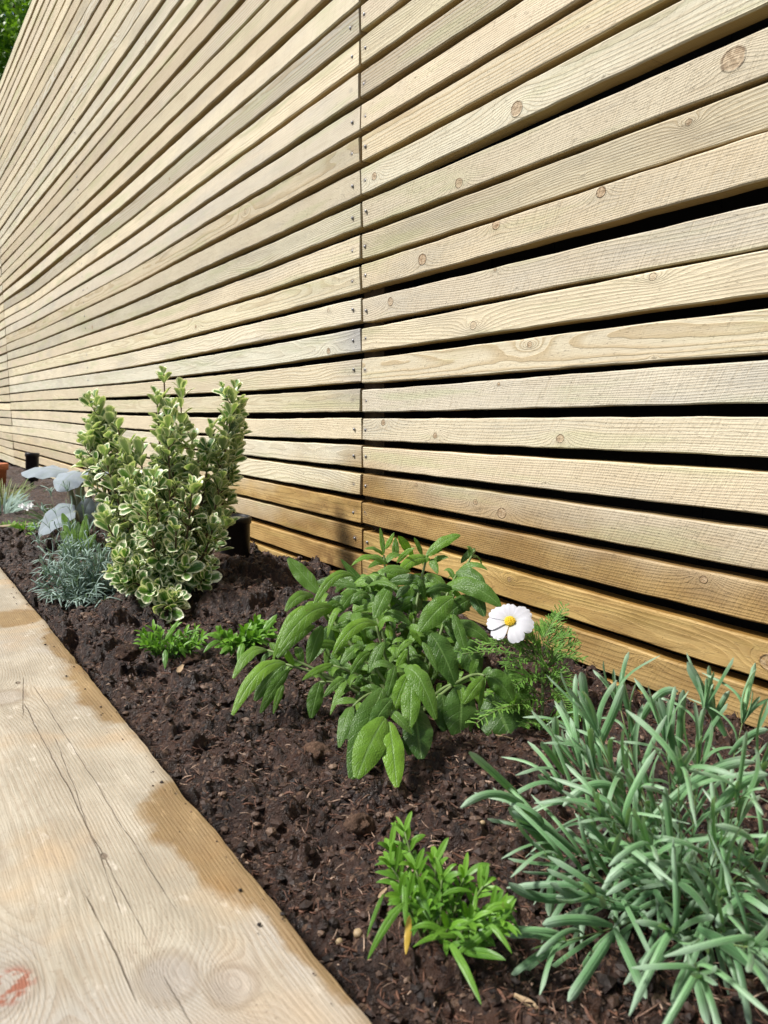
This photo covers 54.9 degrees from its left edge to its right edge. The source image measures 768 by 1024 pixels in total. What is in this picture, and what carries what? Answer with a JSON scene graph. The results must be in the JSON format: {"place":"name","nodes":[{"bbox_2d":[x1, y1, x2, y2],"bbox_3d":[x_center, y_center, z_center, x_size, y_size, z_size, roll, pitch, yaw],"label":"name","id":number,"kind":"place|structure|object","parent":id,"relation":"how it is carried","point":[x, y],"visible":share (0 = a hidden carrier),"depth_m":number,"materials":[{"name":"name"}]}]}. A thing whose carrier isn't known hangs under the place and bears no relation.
{"place":"outdoors","nodes":[
{"label":"outdoors","id":0,"kind":"place"},
{"bbox_2d":[0,460,767,1023],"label":"soil","id":1,"kind":"structure","parent":0,"point":[226,602],"depth_m":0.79,"materials":[{"name":"brown soil"}]},
{"bbox_2d":[0,463,8,486],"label":"plant pot","id":2,"kind":"object","parent":1,"relation":"on","point":[4,467],"visible":0.9,"depth_m":3.82,"materials":[{"name":"ceramic"}]},
{"bbox_2d":[0,520,18,524],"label":"feathery seedling","id":3,"kind":"object","parent":1,"relation":"on","point":[14,521],"visible":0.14,"depth_m":2.52,"materials":[{"name":"green plant"}]},
{"bbox_2d":[0,489,35,513],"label":"blue leaved plant","id":4,"kind":"object","parent":1,"relation":"on","point":[8,507],"visible":0.77,"depth_m":2.86,"materials":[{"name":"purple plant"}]},
{"bbox_2d":[0,478,36,505],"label":"grass tuft","id":5,"kind":"object","parent":1,"relation":"on","point":[22,486],"visible":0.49,"depth_m":3.15,"materials":[{"name":"green plant"}]},
{"bbox_2d":[0,522,40,527],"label":"timber edging","id":6,"kind":"object","parent":1,"relation":"on","point":[4,526],"visible":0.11,"depth_m":2.43,"materials":[{"name":"beige wood"}]},
{"bbox_2d":[7,520,39,530],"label":"feathery seedling","id":7,"kind":"object","parent":1,"relation":"on","point":[22,526],"visible":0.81,"depth_m":2.42,"materials":[{"name":"green plant"}]},
{"bbox_2d":[18,502,33,512],"bbox_3d":[-1.310,-0.011,2.681,0.048,0.084,0.332,-5,9,-30],"label":"white flower cluster","id":8,"kind":"object","parent":1,"relation":"on","point":[25,507],"visible":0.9,"depth_m":2.55,"materials":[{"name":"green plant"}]},
{"bbox_2d":[25,452,39,486],"bbox_3d":[-1.851,-0.178,3.902,0.076,0.272,0.070,-5,10,-34],"label":"garden spotlight","id":9,"kind":"object","parent":1,"relation":"on","point":[31,460],"visible":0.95,"depth_m":3.87,"materials":[{"name":"black plastic"}]},
{"bbox_2d":[15,498,95,527],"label":"fine leaved plant","id":10,"kind":"object","parent":1,"relation":"on","point":[38,516],"visible":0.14,"depth_m":2.47,"materials":[{"name":"green plant"}]},
{"bbox_2d":[21,465,108,535],"bbox_3d":[-0.911,-0.009,2.115,0.220,0.253,0.308,-7,11,-42],"label":"silver leaf plant","id":11,"kind":"object","parent":1,"relation":"on","point":[73,478],"visible":0.59,"depth_m":2.02,"materials":[{"name":"plant"}]},
{"bbox_2d":[57,513,96,552],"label":"sage seedling","id":12,"kind":"object","parent":1,"relation":"on","point":[78,530],"visible":0.51,"depth_m":1.81,"materials":[{"name":"green plant"}]},
{"bbox_2d":[25,481,141,608],"bbox_3d":[-0.621,0.077,1.534,0.271,0.269,0.306,-1,8,-8],"label":"lavender plant","id":13,"kind":"object","parent":1,"relation":"on","point":[71,573],"visible":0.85,"depth_m":1.52,"materials":[{"name":"green plant"}]},
{"bbox_2d":[83,611,97,616],"bbox_3d":[-0.544,0.198,1.371,0.038,0.030,0.042,6,10,39],"label":"soil clod","id":14,"kind":"object","parent":1,"relation":"on","point":[88,613],"visible":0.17,"depth_m":1.36,"materials":[{"name":"soil"}]},
{"bbox_2d":[113,643,141,661],"bbox_3d":[-0.383,0.210,1.099,0.036,0.028,0.039,3,9,21],"label":"soil clod","id":15,"kind":"object","parent":1,"relation":"on","point":[131,652],"visible":0.99,"depth_m":1.09,"materials":[{"name":"brown soil"}]},
{"bbox_2d":[70,366,251,623],"bbox_3d":[-0.472,-0.050,1.479,0.358,0.489,0.372,0,8,3],"label":"variegated shrub","id":16,"kind":"object","parent":1,"relation":"on","point":[168,546],"visible":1,"depth_m":1.49,"materials":[{"name":"green plant"}]},
{"bbox_2d":[133,619,212,667],"bbox_3d":[-0.322,0.200,1.132,0.110,0.072,0.089,5,10,34],"label":"green seedling","id":17,"kind":"object","parent":1,"relation":"on","point":[156,647],"visible":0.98,"depth_m":1.13,"materials":[{"name":"green plant"}]},
{"bbox_2d":[176,664,183,672],"bbox_3d":[-0.292,0.225,1.064,0.008,0.005,0.022,0,8,3],"label":"wood chip","id":18,"kind":"object","parent":1,"relation":"on","point":[179,669],"visible":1,"depth_m":1.06,"materials":[{"name":"beige wood"}]},
{"bbox_2d":[0,568,371,1023],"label":"timber sleeper","id":19,"kind":"object","parent":1,"relation":"on","point":[123,900],"visible":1,"depth_m":0.53,"materials":[{"name":"beige wood"}]},
{"bbox_2d":[180,653,203,665],"bbox_3d":[-0.292,0.227,1.126,0.035,0.026,0.036,-4,9,-28],"label":"soil clod","id":20,"kind":"object","parent":1,"relation":"on","point":[193,658],"visible":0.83,"depth_m":1.12,"materials":[{"name":"brown soil"}]},
{"bbox_2d":[213,553,230,567],"bbox_3d":[-0.375,0.114,1.689,0.056,0.041,0.056,0,8,3],"label":"soil clod","id":21,"kind":"object","parent":1,"relation":"on","point":[221,557],"visible":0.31,"depth_m":1.67,"materials":[{"name":"brown soil"}]},
{"bbox_2d":[203,613,277,660],"bbox_3d":[-0.214,0.191,1.115,0.105,0.066,0.104,3,9,21],"label":"green seedling","id":22,"kind":"object","parent":1,"relation":"on","point":[251,634],"visible":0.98,"depth_m":1.12,"materials":[{"name":"green plant"}]},
{"bbox_2d":[221,514,262,557],"bbox_3d":[-0.339,0.131,1.806,0.115,0.249,0.075,-3,9,-22],"label":"garden spotlight","id":23,"kind":"object","parent":1,"relation":"on","point":[239,534],"visible":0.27,"depth_m":1.76,"materials":[{"name":"black plastic"}]},
{"bbox_2d":[306,566,316,575],"bbox_3d":[-0.177,0.142,1.694,0.043,0.030,0.047,-1,8,-10],"label":"soil clod","id":24,"kind":"object","parent":1,"relation":"on","point":[311,570],"visible":0.17,"depth_m":1.69,"materials":[{"name":"brown soil"}]},
{"bbox_2d":[302,741,331,761],"bbox_3d":[-0.080,0.281,0.855,0.036,0.029,0.038,-4,9,-26],"label":"soil clod","id":25,"kind":"object","parent":1,"relation":"on","point":[318,749],"visible":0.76,"depth_m":0.85,"materials":[{"name":"soil"}]},
{"bbox_2d":[335,938,342,945],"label":"pebble","id":26,"kind":"object","parent":1,"relation":"on","point":[338,940],"visible":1,"depth_m":0.54,"materials":[{"name":"beige stone"}]},
{"bbox_2d":[353,928,362,937],"bbox_3d":[-0.019,0.313,0.549,0.007,0.006,0.008,3,9,22],"label":"pebble","id":27,"kind":"object","parent":1,"relation":"on","point":[357,933],"visible":1,"depth_m":0.55,"materials":[{"name":"beige stone"}]},
{"bbox_2d":[343,813,374,835],"bbox_3d":[-0.022,0.293,0.697,0.030,0.020,0.024,-4,9,-24],"label":"soil clod","id":28,"kind":"object","parent":1,"relation":"on","point":[357,824],"visible":1,"depth_m":0.69,"materials":[{"name":"soil"}]},
{"bbox_2d":[231,528,530,786],"bbox_3d":[-0.007,0.161,0.963,0.394,0.245,0.413,-5,10,-34],"label":"sage plant","id":29,"kind":"object","parent":1,"relation":"on","point":[396,677],"visible":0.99,"depth_m":0.94,"materials":[{"name":"green plant"}]},
{"bbox_2d":[378,888,386,897],"bbox_3d":[-0.001,0.308,0.597,0.012,0.003,0.006,-5,10,-34],"label":"wood chip","id":30,"kind":"object","parent":1,"relation":"on","point":[382,892],"visible":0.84,"depth_m":0.60,"materials":[{"name":"beige wood"}]},
{"bbox_2d":[4,540,767,1023],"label":"bark fibres","id":31,"kind":"object","parent":1,"relation":"on","point":[508,980],"visible":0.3,"depth_m":0.69,"materials":[{"name":"brown soil"}]},
{"bbox_2d":[367,811,521,1003],"bbox_3d":[0.035,0.285,0.521,0.129,0.076,0.117,5,9,30],"label":"green seedling","id":32,"kind":"object","parent":1,"relation":"on","point":[411,900],"visible":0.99,"depth_m":0.52,"materials":[{"name":"green plant"}]},
{"bbox_2d":[452,601,587,730],"bbox_3d":[0.169,0.195,0.904,0.206,0.139,0.125,-4,9,-24],"label":"cosmos plant","id":33,"kind":"object","parent":1,"relation":"on","point":[519,621],"visible":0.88,"depth_m":0.92,"materials":[{"name":"green plant"}]},
{"bbox_2d":[514,993,537,1009],"bbox_3d":[0.091,0.314,0.474,0.008,0.004,0.016,-5,10,-34],"label":"wood chip","id":34,"kind":"object","parent":1,"relation":"on","point":[520,997],"visible":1,"depth_m":0.47,"materials":[{"name":"beige wood"}]},
{"bbox_2d":[461,652,767,1023],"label":"lavender plant","id":35,"kind":"object","parent":1,"relation":"on","point":[677,871],"visible":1,"depth_m":0.53,"materials":[{"name":"green plant"}]},
{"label":"ground","id":36,"kind":"structure","parent":0,"visible":0},
{"bbox_2d":[0,0,31,80],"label":"broadleaf tree","id":37,"kind":"object","parent":36,"relation":"on","point":[10,25],"visible":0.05,"depth_m":8.28,"materials":[{"name":"green plant"}]},
{"bbox_2d":[0,0,767,726],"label":"slatted fence","id":38,"kind":"object","parent":36,"relation":"on","point":[486,280],"visible":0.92,"depth_m":1.33,"materials":[{"name":"beige wood"}]}
]}

